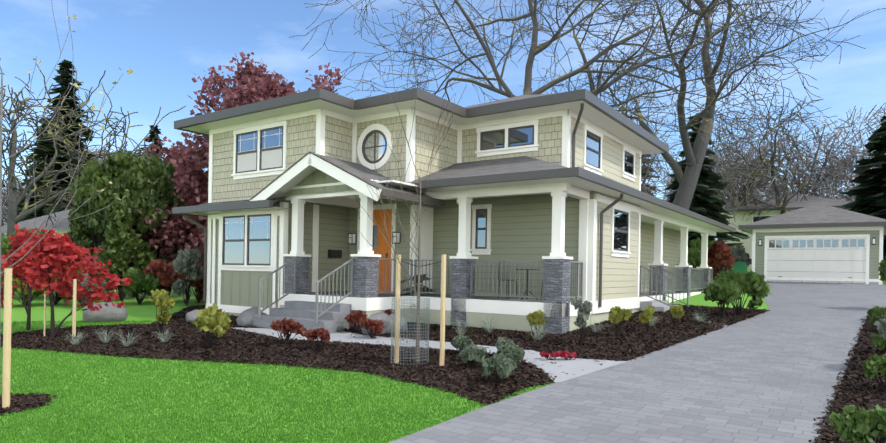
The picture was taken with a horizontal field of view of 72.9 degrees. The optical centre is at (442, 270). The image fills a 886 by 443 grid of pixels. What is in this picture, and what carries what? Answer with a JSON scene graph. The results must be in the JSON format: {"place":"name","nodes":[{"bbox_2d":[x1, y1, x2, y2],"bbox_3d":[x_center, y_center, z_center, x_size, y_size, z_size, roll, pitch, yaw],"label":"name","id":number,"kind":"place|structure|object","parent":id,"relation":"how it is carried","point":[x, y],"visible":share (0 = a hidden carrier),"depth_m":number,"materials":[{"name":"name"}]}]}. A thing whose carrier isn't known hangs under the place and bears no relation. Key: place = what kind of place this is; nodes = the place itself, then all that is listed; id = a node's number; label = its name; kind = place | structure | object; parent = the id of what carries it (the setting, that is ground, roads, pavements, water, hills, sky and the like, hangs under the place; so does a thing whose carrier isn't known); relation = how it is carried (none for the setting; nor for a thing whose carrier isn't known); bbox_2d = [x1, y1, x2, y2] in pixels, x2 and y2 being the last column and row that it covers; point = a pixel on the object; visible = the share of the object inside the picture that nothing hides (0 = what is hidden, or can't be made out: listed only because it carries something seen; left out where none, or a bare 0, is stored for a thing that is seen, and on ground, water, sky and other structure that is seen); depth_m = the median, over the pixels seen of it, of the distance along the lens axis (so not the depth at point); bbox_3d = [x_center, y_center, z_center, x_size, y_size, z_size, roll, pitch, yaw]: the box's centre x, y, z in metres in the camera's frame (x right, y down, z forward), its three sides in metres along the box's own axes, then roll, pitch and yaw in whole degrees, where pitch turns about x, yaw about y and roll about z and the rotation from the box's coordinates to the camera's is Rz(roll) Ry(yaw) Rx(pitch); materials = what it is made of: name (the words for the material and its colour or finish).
{"place":"outdoors","nodes":[
{"label":"outdoors","id":0,"kind":"place"},
{"bbox_2d":[233,327,626,382],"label":"walkway path","id":1,"kind":"structure","parent":0,"point":[561,367],"depth_m":10.00,"materials":[{"name":"concrete"}]},
{"bbox_2d":[540,351,559,359],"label":"flowers","id":2,"kind":"object","parent":1,"relation":"on","point":[553,355],"visible":1,"depth_m":9.78,"materials":[{"name":"red plant"}]},
{"bbox_2d":[559,350,576,359],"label":"flowers","id":3,"kind":"object","parent":1,"relation":"on","point":[565,354],"visible":0.98,"depth_m":9.75,"materials":[{"name":"red plant"}]},
{"bbox_2d":[0,269,885,442],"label":"lawn grass","id":4,"kind":"structure","parent":0,"point":[98,430],"depth_m":7.36,"materials":[{"name":"plant"}]},
{"bbox_2d":[1,232,11,265],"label":"hedge shrub","id":5,"kind":"object","parent":4,"relation":"on","point":[5,245],"visible":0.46,"depth_m":22.28,"materials":[{"name":"green plant"}]},
{"bbox_2d":[1,277,53,305],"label":"border shrub","id":6,"kind":"object","parent":4,"relation":"on","point":[26,292],"visible":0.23,"depth_m":19.80,"materials":[{"name":"green plant"}]},
{"bbox_2d":[48,261,87,304],"bbox_3d":[-13.168,0.374,20.648,1.623,1.632,1.742,0,0,-26],"label":"border shrub","id":7,"kind":"object","parent":4,"relation":"on","point":[58,299],"visible":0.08,"depth_m":20.57,"materials":[{"name":"green plant"}]},
{"bbox_2d":[64,274,107,305],"bbox_3d":[-12.017,0.643,20.178,1.296,1.165,1.455,0,0,-35],"label":"border shrub","id":8,"kind":"object","parent":4,"relation":"on","point":[79,300],"visible":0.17,"depth_m":19.95,"materials":[{"name":"green plant"}]},
{"bbox_2d":[67,200,110,246],"bbox_3d":[-14.387,-1.187,24.645,1.878,4.466,1.840,1,0,35],"label":"tree","id":9,"kind":"object","parent":4,"relation":"on","point":[76,235],"visible":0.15,"depth_m":23.95,"materials":[{"name":"green plant"}]},
{"bbox_2d":[70,160,116,292],"bbox_3d":[-13.131,-1.582,23.081,2.268,5.344,2.145,1,0,35],"label":"tree","id":10,"kind":"object","parent":4,"relation":"on","point":[82,190],"visible":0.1,"depth_m":22.41,"materials":[{"name":"green plant"}]},
{"bbox_2d":[84,149,160,300],"bbox_3d":[-11.753,-1.676,22.098,2.427,5.600,2.521,1,0,35],"label":"tree","id":11,"kind":"object","parent":4,"relation":"on","point":[121,170],"visible":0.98,"depth_m":21.38,"materials":[{"name":"green plant"}]},
{"bbox_2d":[121,267,159,304],"bbox_3d":[-10.328,0.514,20.552,1.234,1.306,1.390,0,0,-31],"label":"border shrub","id":12,"kind":"object","parent":4,"relation":"on","point":[147,283],"visible":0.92,"depth_m":20.34,"materials":[{"name":"green plant"}]},
{"bbox_2d":[129,155,187,297],"bbox_3d":[-11.277,-1.720,23.085,2.628,5.604,2.635,1,0,35],"label":"tree","id":13,"kind":"object","parent":4,"relation":"on","point":[161,171],"visible":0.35,"depth_m":22.71,"materials":[{"name":"green plant"}]},
{"bbox_2d":[143,259,178,293],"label":"border shrub","id":14,"kind":"object","parent":4,"relation":"on","point":[166,274],"visible":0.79,"depth_m":20.69,"materials":[{"name":"red plant"}]},
{"bbox_2d":[150,198,193,295],"bbox_3d":[-10.961,-1.425,24.033,2.178,4.934,2.129,1,0,35],"label":"tree","id":15,"kind":"object","parent":4,"relation":"on","point":[176,253],"depth_m":23.61,"materials":[{"name":"green plant"}]},
{"bbox_2d":[171,248,203,305],"bbox_3d":[-8.495,0.200,20.067,1.074,1.944,1.026,0,0,-21],"label":"shrub","id":16,"kind":"object","parent":4,"relation":"on","point":[186,263],"visible":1,"depth_m":19.88,"materials":[{"name":"green plant"}]},
{"bbox_2d":[177,264,206,302],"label":"shrub","id":17,"kind":"object","parent":4,"relation":"on","point":[198,286],"visible":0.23,"depth_m":20.66,"materials":[{"name":"green plant"}]},
{"bbox_2d":[687,248,711,274],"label":"shrub","id":18,"kind":"object","parent":4,"relation":"on","point":[694,257],"visible":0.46,"depth_m":28.92,"materials":[{"name":"green plant"}]},
{"bbox_2d":[689,238,731,271],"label":"tree","id":19,"kind":"object","parent":4,"relation":"on","point":[694,244],"visible":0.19,"depth_m":32.09,"materials":[{"name":"green plant"}]},
{"bbox_2d":[700,240,734,279],"bbox_3d":[12.109,-0.301,26.516,1.390,2.132,1.342,1,0,35],"label":"shrub","id":20,"kind":"object","parent":4,"relation":"on","point":[719,252],"visible":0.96,"depth_m":26.23,"materials":[{"name":"red plant"}]},
{"bbox_2d":[719,244,751,270],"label":"shrub","id":21,"kind":"object","parent":4,"relation":"on","point":[739,254],"visible":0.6,"depth_m":31.72,"materials":[{"name":"green plant"}]},
{"bbox_2d":[733,262,747,272],"bbox_3d":[15.308,0.059,30.881,0.620,1.018,0.758,1,0,35],"label":"wheelie bin","id":22,"kind":"object","parent":4,"relation":"on","point":[739,266],"visible":0.4,"depth_m":30.60,"materials":[{"name":"green"}]},
{"bbox_2d":[747,299,762,308],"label":"green shrub","id":23,"kind":"object","parent":4,"relation":"on","point":[753,304],"visible":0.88,"depth_m":17.45,"materials":[{"name":"green plant"}]},
{"bbox_2d":[0,0,885,242],"label":"sky","id":24,"kind":"structure","parent":0,"point":[165,43],"materials":[{"name":"blue"}]},
{"bbox_2d":[209,115,680,324],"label":"house walls","id":25,"kind":"structure","parent":0,"point":[521,227],"depth_m":15.64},
{"bbox_2d":[205,107,641,314],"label":"house trim","id":26,"kind":"structure","parent":25,"relation":"attached to","point":[297,169],"depth_m":15.60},
{"bbox_2d":[222,125,633,291],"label":"house windows","id":27,"kind":"structure","parent":25,"relation":"in","point":[374,145],"depth_m":15.96,"materials":[{"name":"glass"}]},
{"bbox_2d":[172,88,735,306],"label":"house roof","id":28,"kind":"structure","parent":25,"relation":"on","point":[527,170],"depth_m":14.61,"materials":[{"name":"grey"}]},
{"bbox_2d":[253,180,715,334],"bbox_3d":[4.000,-0.037,20.151,7.996,3.820,19.446,1,0,35],"label":"house porch","id":29,"kind":"object","parent":25,"relation":"attached to","point":[300,303],"visible":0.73,"depth_m":14.10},
{"bbox_2d":[400,274,440,318],"bbox_3d":[-0.770,0.770,15.658,1.591,1.385,1.786,0,0,6],"label":"patio chair","id":30,"kind":"object","parent":29,"relation":"on","point":[427,288],"visible":0.15,"depth_m":15.60,"materials":[{"name":"black metal"}]},
{"bbox_2d":[498,262,542,300],"bbox_3d":[1.978,0.229,14.083,1.561,0.916,0.600,1,0,35],"label":"patio table set","id":31,"kind":"object","parent":29,"relation":"on","point":[526,292],"visible":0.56,"depth_m":14.22,"materials":[{"name":"black metal"}]},
{"bbox_2d":[389,282,885,442],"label":"driveway paving","id":32,"kind":"structure","parent":0,"point":[769,376],"depth_m":7.61,"materials":[{"name":"concrete"}]},
{"bbox_3d":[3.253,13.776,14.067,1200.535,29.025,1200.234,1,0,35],"label":"ground","id":33,"kind":"structure","parent":0,"visible":0},
{"bbox_2d":[2,268,11,408],"bbox_3d":[-5.119,0.895,7.043,0.110,1.851,0.080,0,0,1],"label":"wooden stake","id":34,"kind":"object","parent":33,"relation":"on","point":[7,320],"depth_m":7.01,"materials":[{"name":"brown wood"}]},
{"bbox_2d":[2,176,29,225],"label":"tree","id":35,"kind":"object","parent":33,"relation":"on","point":[5,201],"visible":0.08,"depth_m":93.23,"materials":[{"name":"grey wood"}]},
{"bbox_2d":[1,224,44,329],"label":"red maple tree","id":36,"kind":"object","parent":33,"relation":"on","point":[18,271],"visible":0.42,"depth_m":13.99,"materials":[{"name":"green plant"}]},
{"bbox_2d":[3,119,56,221],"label":"fir tree","id":37,"kind":"object","parent":33,"relation":"on","point":[31,173],"depth_m":49.97,"materials":[{"name":"green plant"}]},
{"bbox_2d":[17,59,96,219],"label":"fir tree","id":38,"kind":"object","parent":33,"relation":"on","point":[63,79],"visible":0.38,"depth_m":45.97,"materials":[{"name":"green plant"}]},
{"bbox_2d":[0,0,132,345],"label":"bare tree","id":39,"kind":"object","parent":33,"relation":"on","point":[129,72],"visible":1,"depth_m":7.60,"materials":[{"name":"brown plant"}]},
{"bbox_2d":[0,58,185,237],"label":"oak tree","id":40,"kind":"object","parent":33,"relation":"on","point":[13,219],"visible":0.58,"depth_m":30.78,"materials":[{"name":"brown plant"}]},
{"bbox_2d":[37,118,158,179],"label":"oak tree","id":41,"kind":"object","parent":33,"relation":"on","point":[86,156],"visible":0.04,"depth_m":45.69,"materials":[{"name":"brown plant"}]},
{"bbox_2d":[1,209,202,247],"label":"neighbour house","id":42,"kind":"structure","parent":33,"relation":"on","point":[60,228],"depth_m":37.24,"materials":[{"name":"paint"}]},
{"bbox_2d":[82,302,127,322],"bbox_3d":[-8.843,1.136,15.747,1.092,0.649,0.765,0,0,-12],"label":"boulder","id":43,"kind":"object","parent":33,"relation":"on","point":[110,312],"visible":0.69,"depth_m":15.47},
{"bbox_2d":[138,125,164,161],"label":"fir tree","id":44,"kind":"object","parent":33,"relation":"on","point":[151,136],"visible":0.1,"depth_m":56.32,"materials":[{"name":"green plant"}]},
{"bbox_2d":[132,52,341,263],"bbox_3d":[-7.767,-4.360,25.492,9.182,11.038,9.760,1,0,35],"label":"plum tree","id":45,"kind":"object","parent":33,"relation":"on","point":[190,164],"visible":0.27,"depth_m":22.71,"materials":[{"name":"red plant"}]},
{"bbox_2d":[0,306,765,403],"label":"bed mulch","id":46,"kind":"object","parent":33,"relation":"on","point":[558,344],"visible":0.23,"depth_m":11.09,"materials":[{"name":"brown wood"}]},
{"bbox_2d":[43,291,45,336],"bbox_3d":[-8.600,1.026,12.956,0.039,1.200,0.040,1,0,35],"label":"wooden stake","id":47,"kind":"object","parent":46,"relation":"on","point":[44,332],"visible":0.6,"depth_m":12.94,"materials":[{"name":"brown wood"}]},
{"bbox_2d":[72,279,76,336],"bbox_3d":[-7.888,0.900,12.835,0.067,1.450,0.070,1,0,35],"label":"wooden stake","id":48,"kind":"object","parent":46,"relation":"on","point":[74,306],"visible":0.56,"depth_m":12.81,"materials":[{"name":"brown wood"}]},
{"bbox_2d":[60,329,89,344],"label":"grass tuft","id":49,"kind":"object","parent":46,"relation":"on","point":[74,341],"visible":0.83,"depth_m":11.72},
{"bbox_2d":[18,226,132,336],"bbox_3d":[-8.147,0.335,13.408,1.442,2.586,2.294,0,0,4],"label":"red maple tree","id":50,"kind":"object","parent":46,"relation":"on","point":[51,251],"visible":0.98,"depth_m":12.93,"materials":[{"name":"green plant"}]},
{"bbox_2d":[148,289,174,334],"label":"gold shrub","id":51,"kind":"object","parent":46,"relation":"on","point":[161,300],"visible":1,"depth_m":12.91,"materials":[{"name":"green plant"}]},
{"bbox_2d":[186,309,203,322],"bbox_3d":[-6.276,1.183,15.232,0.490,0.403,0.494,1,0,35],"label":"boulder","id":52,"kind":"object","parent":46,"relation":"on","point":[191,316],"visible":0.52,"depth_m":15.04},
{"bbox_2d":[192,303,231,347],"bbox_3d":[-4.327,1.035,11.219,0.691,0.866,0.794,0,0,-13],"label":"gold shrub","id":53,"kind":"object","parent":46,"relation":"on","point":[213,318],"visible":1,"depth_m":11.10,"materials":[{"name":"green plant"}]},
{"bbox_2d":[236,306,266,325],"bbox_3d":[-4.638,1.158,14.660,0.818,0.572,0.604,0,0,-7],"label":"boulder","id":54,"kind":"object","parent":46,"relation":"on","point":[245,317],"visible":0.56,"depth_m":14.47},
{"bbox_2d":[270,317,303,343],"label":"barberry shrub","id":55,"kind":"object","parent":46,"relation":"on","point":[290,325],"visible":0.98,"depth_m":11.52,"materials":[{"name":"red plant"}]},
{"bbox_2d":[298,327,329,349],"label":"barberry shrub","id":56,"kind":"object","parent":46,"relation":"on","point":[322,334],"visible":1,"depth_m":10.93,"materials":[{"name":"red plant"}]},
{"bbox_2d":[345,310,367,330],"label":"barberry shrub","id":57,"kind":"object","parent":46,"relation":"on","point":[354,318],"visible":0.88,"depth_m":13.24,"materials":[{"name":"red plant"}]},
{"bbox_2d":[359,316,384,337],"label":"barberry shrub","id":58,"kind":"object","parent":46,"relation":"on","point":[376,327],"visible":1,"depth_m":12.22,"materials":[{"name":"red plant"}]},
{"bbox_2d":[362,313,389,334],"bbox_3d":[-1.454,1.224,13.003,0.584,0.645,0.785,1,0,35],"label":"boulder","id":59,"kind":"object","parent":46,"relation":"on","point":[384,317],"visible":0.42,"depth_m":12.80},
{"bbox_2d":[386,314,405,333],"bbox_3d":[-1.105,1.200,13.215,0.652,0.502,0.437,0,0,-13],"label":"boulder","id":60,"kind":"object","parent":46,"relation":"on","point":[388,329],"visible":0.33,"depth_m":13.04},
{"bbox_2d":[391,297,429,366],"bbox_3d":[-0.521,0.965,9.566,0.606,1.055,0.607,1,0,35],"label":"tree guard","id":61,"kind":"object","parent":46,"relation":"on","point":[414,328],"visible":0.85,"depth_m":9.41,"materials":[{"name":"silver metal"}]},
{"bbox_2d":[448,319,471,334],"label":"grass tuft","id":62,"kind":"object","parent":46,"relation":"on","point":[460,331],"visible":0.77,"depth_m":12.67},
{"bbox_2d":[451,334,472,351],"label":"lavender shrub","id":63,"kind":"object","parent":46,"relation":"on","point":[460,342],"visible":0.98,"depth_m":10.25,"materials":[{"name":"green plant"}]},
{"bbox_2d":[474,313,504,333],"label":"grass tuft","id":64,"kind":"object","parent":46,"relation":"on","point":[489,330],"visible":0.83,"depth_m":12.90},
{"bbox_2d":[495,336,513,353],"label":"lavender shrub","id":65,"kind":"object","parent":46,"relation":"on","point":[501,341],"visible":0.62,"depth_m":10.08,"materials":[{"name":"green plant"}]},
{"bbox_2d":[519,320,550,340],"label":"grass tuft","id":66,"kind":"object","parent":46,"relation":"on","point":[536,336],"visible":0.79,"depth_m":11.78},
{"bbox_2d":[526,310,545,335],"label":"gold shrub","id":67,"kind":"object","parent":46,"relation":"on","point":[537,316],"visible":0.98,"depth_m":12.28,"materials":[{"name":"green plant"}]},
{"bbox_2d":[570,297,592,344],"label":"shrub","id":68,"kind":"object","parent":46,"relation":"on","point":[584,310],"visible":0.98,"depth_m":11.27,"materials":[{"name":"green plant"}]},
{"bbox_2d":[608,306,631,336],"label":"gold shrub","id":69,"kind":"object","parent":46,"relation":"on","point":[617,315],"visible":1,"depth_m":12.15,"materials":[{"name":"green plant"}]},
{"bbox_2d":[638,304,654,331],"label":"gold shrub","id":70,"kind":"object","parent":46,"relation":"on","point":[646,316],"visible":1,"depth_m":12.84,"materials":[{"name":"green plant"}]},
{"bbox_2d":[669,304,684,325],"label":"gold shrub","id":71,"kind":"object","parent":46,"relation":"on","point":[676,312],"visible":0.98,"depth_m":13.75,"materials":[{"name":"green plant"}]},
{"bbox_2d":[701,278,741,317],"bbox_3d":[7.153,0.683,15.423,0.918,1.068,0.899,1,0,35],"label":"green shrub","id":72,"kind":"object","parent":46,"relation":"on","point":[724,291],"visible":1,"depth_m":15.28,"materials":[{"name":"green plant"}]},
{"bbox_2d":[712,270,771,314],"bbox_3d":[7.945,0.576,16.041,1.236,1.239,1.330,0,0,-31],"label":"green shrub","id":73,"kind":"object","parent":46,"relation":"on","point":[755,286],"visible":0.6,"depth_m":15.69,"materials":[{"name":"green plant"}]},
{"bbox_2d":[394,255,400,362],"bbox_3d":[-0.729,0.715,9.603,0.112,1.951,0.080,0,0,1],"label":"wooden stake","id":74,"kind":"object","parent":33,"relation":"on","point":[398,280],"visible":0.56,"depth_m":9.57,"materials":[{"name":"brown wood"}]},
{"bbox_2d":[355,44,466,362],"bbox_3d":[-0.603,-0.904,9.258,1.370,5.182,2.150,0,0,-19],"label":"young tree","id":75,"kind":"object","parent":33,"relation":"on","point":[418,297],"visible":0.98,"depth_m":9.59,"materials":[{"name":"brown plant"}]},
{"bbox_2d":[439,254,445,365],"bbox_3d":[-0.004,0.718,9.361,0.112,1.951,0.080,0,0,1],"label":"wooden stake","id":76,"kind":"object","parent":33,"relation":"on","point":[442,307],"visible":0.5,"depth_m":9.33,"materials":[{"name":"brown wood"}]},
{"bbox_2d":[289,0,869,171],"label":"oak tree","id":77,"kind":"object","parent":33,"relation":"on","point":[533,51],"visible":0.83,"depth_m":31.73,"materials":[{"name":"brown plant"}]},
{"bbox_2d":[641,154,660,195],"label":"fir tree","id":78,"kind":"object","parent":33,"relation":"on","point":[654,188],"visible":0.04,"depth_m":93.71,"materials":[{"name":"green plant"}]},
{"bbox_2d":[631,113,680,200],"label":"tree","id":79,"kind":"object","parent":33,"relation":"on","point":[655,171],"visible":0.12,"depth_m":58.01,"materials":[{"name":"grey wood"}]},
{"bbox_2d":[662,113,749,271],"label":"spruce tree","id":80,"kind":"object","parent":33,"relation":"on","point":[707,201],"visible":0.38,"depth_m":42.54,"materials":[{"name":"green plant"}]},
{"bbox_2d":[535,0,885,209],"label":"oak tree","id":81,"kind":"object","parent":33,"relation":"on","point":[688,178],"visible":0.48,"depth_m":33.73,"materials":[{"name":"brown plant"}]},
{"bbox_2d":[651,107,776,206],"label":"oak tree","id":82,"kind":"object","parent":33,"relation":"on","point":[731,203],"visible":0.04,"depth_m":60.33,"materials":[{"name":"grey plant"}]},
{"bbox_2d":[657,146,774,239],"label":"bare tree","id":83,"kind":"object","parent":33,"relation":"on","point":[666,193],"visible":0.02,"depth_m":78.92,"materials":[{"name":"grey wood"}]},
{"bbox_2d":[682,108,805,231],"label":"tree","id":84,"kind":"object","parent":33,"relation":"on","point":[734,194],"visible":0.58,"depth_m":47.98,"materials":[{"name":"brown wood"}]},
{"bbox_2d":[640,158,885,170],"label":"power line","id":85,"kind":"object","parent":33,"relation":"on","point":[753,169],"visible":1,"depth_m":23.51,"materials":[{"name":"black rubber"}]},
{"bbox_2d":[706,79,847,215],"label":"oak tree","id":86,"kind":"object","parent":33,"relation":"on","point":[777,190],"visible":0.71,"depth_m":46.38,"materials":[{"name":"brown plant"}]},
{"bbox_2d":[721,193,851,268],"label":"neighbour house","id":87,"kind":"structure","parent":33,"relation":"on","point":[794,204],"depth_m":48.01,"materials":[{"name":"beige paint"}]},
{"bbox_2d":[738,146,854,200],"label":"oak tree","id":88,"kind":"object","parent":33,"relation":"on","point":[813,178],"visible":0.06,"depth_m":66.34,"materials":[{"name":"brown plant"}]},
{"bbox_2d":[745,107,867,202],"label":"tree","id":89,"kind":"object","parent":33,"relation":"on","point":[812,193],"visible":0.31,"depth_m":52.62,"materials":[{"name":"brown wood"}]},
{"bbox_2d":[738,203,885,284],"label":"garage building","id":90,"kind":"structure","parent":33,"relation":"on","point":[818,243],"depth_m":29.38,"materials":[{"name":"green"}]},
{"bbox_2d":[794,105,885,195],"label":"oak tree","id":91,"kind":"object","parent":33,"relation":"on","point":[846,161],"visible":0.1,"depth_m":56.78,"materials":[{"name":"brown plant"}]},
{"bbox_2d":[803,105,885,201],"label":"tree","id":92,"kind":"object","parent":33,"relation":"on","point":[855,150],"visible":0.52,"depth_m":48.89,"materials":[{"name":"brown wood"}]},
{"bbox_2d":[820,310,885,442],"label":"bed mulch","id":93,"kind":"object","parent":33,"relation":"on","point":[857,382],"depth_m":7.78,"materials":[{"name":"brown wood"}]},
{"bbox_2d":[0,304,885,442],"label":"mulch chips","id":94,"kind":"object","parent":93,"relation":"on","point":[874,389],"visible":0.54,"depth_m":10.92,"materials":[{"name":"black"}]},
{"bbox_2d":[93,329,120,342],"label":"grass tuft","id":95,"kind":"object","parent":94,"relation":"on","point":[105,339],"visible":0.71,"depth_m":11.98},
{"bbox_2d":[114,329,141,346],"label":"grass tuft","id":96,"kind":"object","parent":94,"relation":"on","point":[125,343],"visible":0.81,"depth_m":11.48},
{"bbox_2d":[152,327,172,343],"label":"grass tuft","id":97,"kind":"object","parent":94,"relation":"on","point":[165,340],"visible":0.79,"depth_m":11.87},
{"bbox_2d":[458,344,486,366],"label":"lavender shrub","id":98,"kind":"object","parent":94,"relation":"on","point":[473,353],"visible":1,"depth_m":9.12,"materials":[{"name":"green plant"}]},
{"bbox_2d":[482,353,516,381],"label":"lavender shrub","id":99,"kind":"object","parent":94,"relation":"on","point":[502,365],"visible":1,"depth_m":8.07,"materials":[{"name":"green plant"}]},
{"bbox_2d":[499,343,524,366],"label":"lavender shrub","id":100,"kind":"object","parent":94,"relation":"on","point":[515,352],"visible":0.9,"depth_m":9.20,"materials":[{"name":"green plant"}]},
{"bbox_2d":[828,404,885,442],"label":"shrub","id":101,"kind":"object","parent":93,"relation":"on","point":[851,423],"visible":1,"depth_m":4.98,"materials":[{"name":"green plant"}]},
{"bbox_2d":[862,353,885,390],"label":"shrub","id":102,"kind":"object","parent":93,"relation":"on","point":[874,366],"visible":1,"depth_m":7.45,"materials":[{"name":"green plant"}]},
{"bbox_2d":[867,306,885,316],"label":"lavender shrub","id":103,"kind":"object","parent":93,"relation":"on","point":[875,311],"visible":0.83,"depth_m":14.49,"materials":[{"name":"green plant"}]},
{"bbox_2d":[869,315,884,327],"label":"lavender shrub","id":104,"kind":"object","parent":93,"relation":"on","point":[873,319],"visible":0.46,"depth_m":12.72,"materials":[{"name":"green plant"}]},
{"bbox_2d":[871,333,885,351],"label":"shrub","id":105,"kind":"object","parent":93,"relation":"on","point":[878,341],"visible":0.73,"depth_m":10.14,"materials":[{"name":"green plant"}]},
{"bbox_2d":[874,312,885,338],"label":"green shrub","id":106,"kind":"object","parent":93,"relation":"on","point":[880,323],"visible":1,"depth_m":8.71,"materials":[{"name":"green plant"}]},
{"bbox_2d":[877,257,885,281],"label":"green shrub","id":107,"kind":"object","parent":93,"relation":"on","point":[882,269],"visible":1,"depth_m":16.95,"materials":[{"name":"green plant"}]},
{"bbox_2d":[838,115,885,251],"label":"fir tree","id":108,"kind":"object","parent":33,"relation":"on","point":[866,202],"visible":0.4,"depth_m":39.03,"materials":[{"name":"green plant"}]},
{"bbox_2d":[870,183,885,259],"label":"fir tree","id":109,"kind":"object","parent":33,"relation":"on","point":[882,212],"visible":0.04,"depth_m":35.88,"materials":[{"name":"green plant"}]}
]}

